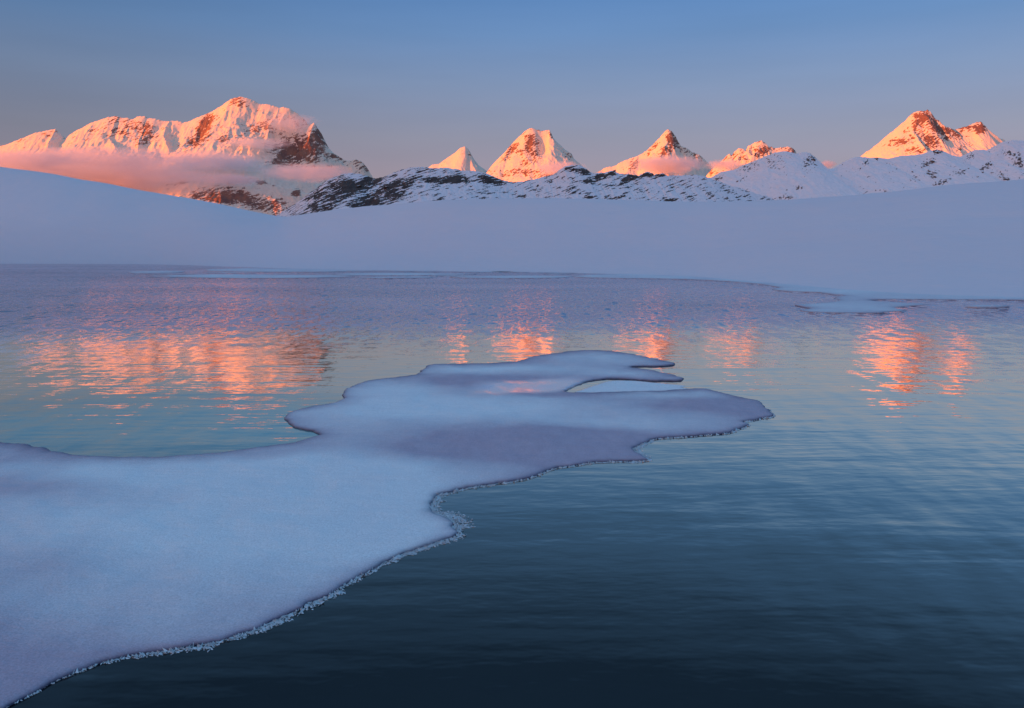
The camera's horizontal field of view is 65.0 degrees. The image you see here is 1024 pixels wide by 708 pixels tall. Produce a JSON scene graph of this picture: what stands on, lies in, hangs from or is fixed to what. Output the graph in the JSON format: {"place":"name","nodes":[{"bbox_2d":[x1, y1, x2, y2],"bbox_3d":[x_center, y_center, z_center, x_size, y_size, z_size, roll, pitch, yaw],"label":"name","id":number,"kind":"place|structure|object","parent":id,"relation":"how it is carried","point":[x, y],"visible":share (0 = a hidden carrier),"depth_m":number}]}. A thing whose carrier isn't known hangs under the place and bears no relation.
{"place":"outdoors","nodes":[
{"label":"outdoors","id":0,"kind":"place"},
{"bbox_2d":[0,96,372,215],"bbox_3d":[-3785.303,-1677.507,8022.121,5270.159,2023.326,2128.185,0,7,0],"label":"mountain","id":1,"kind":"structure","parent":0,"point":[240,152],"depth_m":8245.86},
{"bbox_2d":[206,272,245,272],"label":"ice floe","id":2,"kind":"object","parent":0,"point":[225,272],"visible":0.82,"depth_m":66.33},
{"bbox_2d":[428,147,486,172],"bbox_3d":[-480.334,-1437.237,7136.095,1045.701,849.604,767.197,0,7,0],"label":"mountain","id":3,"kind":"structure","parent":0,"point":[461,158],"depth_m":7226.20},
{"bbox_2d":[0,264,1023,707],"bbox_3d":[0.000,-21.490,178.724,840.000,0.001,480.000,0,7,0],"label":"water","id":4,"kind":"structure","parent":0,"point":[844,528],"depth_m":6.67},
{"bbox_2d":[130,271,184,272],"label":"ice floe","id":5,"kind":"object","parent":4,"relation":"on","point":[156,271],"visible":0.85,"depth_m":69.04},
{"bbox_2d":[173,274,353,277],"bbox_3d":[-18.454,-5.533,57.405,14.572,0.044,7.607,2,8,18],"label":"ice floe","id":6,"kind":"object","parent":4,"relation":"on","point":[248,276],"visible":0.94,"depth_m":56.81},
{"bbox_2d":[206,268,354,271],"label":"ice floe","id":7,"kind":"object","parent":4,"relation":"on","point":[274,270],"visible":0.9,"depth_m":72.15},
{"bbox_2d":[334,275,364,275],"bbox_3d":[-12.169,-5.913,60.291,4.801,0.036,2.946,-4,8,-25],"label":"ice floe","id":8,"kind":"object","parent":4,"relation":"on","point":[349,275],"visible":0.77,"depth_m":59.27},
{"bbox_2d":[0,350,775,707],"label":"ice sheet","id":9,"kind":"object","parent":4,"relation":"on","point":[104,558],"visible":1,"depth_m":6.31},
{"bbox_2d":[355,276,436,278],"bbox_3d":[-7.741,-5.276,55.450,5.770,0.044,3.618,-3,8,-22],"label":"ice floe","id":10,"kind":"object","parent":4,"relation":"on","point":[398,277],"visible":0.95,"depth_m":54.87},
{"bbox_2d":[338,273,469,275],"bbox_3d":[-8.422,-6.179,62.313,11.250,0.044,6.895,0,7,0],"label":"ice floe","id":11,"kind":"object","parent":4,"relation":"on","point":[396,274],"visible":0.91,"depth_m":61.15},
{"bbox_2d":[438,275,469,275],"bbox_3d":[-3.977,-5.689,58.590,4.177,0.036,2.183,0,7,0],"label":"ice floe","id":12,"kind":"object","parent":4,"relation":"on","point":[453,275],"visible":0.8,"depth_m":59.02},
{"bbox_2d":[458,271,503,271],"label":"ice floe","id":13,"kind":"object","parent":4,"relation":"on","point":[480,271],"visible":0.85,"depth_m":69.18},
{"bbox_2d":[457,275,573,278],"bbox_3d":[0.057,-5.400,56.392,8.862,0.044,5.981,0,7,0],"label":"ice floe","id":14,"kind":"object","parent":4,"relation":"on","point":[521,276],"visible":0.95,"depth_m":56.81},
{"bbox_2d":[577,380,686,392],"bbox_3d":[1.705,0.475,11.726,1.664,0.012,1.068,0,7,0],"label":"ice skin","id":15,"kind":"object","parent":4,"relation":"on","point":[616,386],"visible":0.81,"depth_m":11.61},
{"bbox_2d":[574,274,1023,312],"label":"ice sheet","id":16,"kind":"object","parent":4,"relation":"on","point":[855,301],"visible":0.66,"depth_m":32.61},
{"bbox_2d":[965,305,1009,307],"bbox_3d":[16.377,-1.613,27.599,1.715,0.100,0.924,0,7,0],"label":"ice floe","id":17,"kind":"object","parent":4,"relation":"on","point":[985,306],"visible":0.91,"depth_m":27.35},
{"bbox_2d":[0,167,1023,296],"bbox_3d":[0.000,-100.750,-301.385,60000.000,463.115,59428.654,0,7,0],"label":"terrain","id":18,"kind":"structure","parent":0,"point":[966,239],"depth_m":84.09},
{"bbox_2d":[0,0,1023,197],"label":"sky","id":19,"kind":"structure","parent":0,"point":[389,86]},
{"bbox_2d":[277,165,773,215],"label":"rocky ridge","id":20,"kind":"structure","parent":0,"point":[401,186],"depth_m":844.38},
{"bbox_2d":[487,128,582,181],"bbox_3d":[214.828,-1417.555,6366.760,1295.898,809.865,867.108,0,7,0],"label":"mountain","id":21,"kind":"structure","parent":0,"point":[531,154],"depth_m":6389.80},
{"bbox_2d":[597,129,712,175],"bbox_3d":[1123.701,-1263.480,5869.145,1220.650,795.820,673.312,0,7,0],"label":"mountain","id":22,"kind":"structure","parent":0,"point":[666,153],"depth_m":5934.87},
{"bbox_2d":[706,140,796,177],"bbox_3d":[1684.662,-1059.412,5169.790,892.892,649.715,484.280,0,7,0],"label":"mountain","id":23,"kind":"structure","parent":0,"point":[754,151],"depth_m":5232.14},
{"bbox_2d":[711,140,1023,199],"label":"snowy ridge","id":24,"kind":"structure","parent":0,"point":[784,175],"depth_m":1064.89},
{"bbox_2d":[860,110,1004,158],"bbox_3d":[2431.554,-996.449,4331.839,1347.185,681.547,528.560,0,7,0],"label":"mountain","id":25,"kind":"structure","parent":0,"point":[918,132],"depth_m":4382.51}
]}

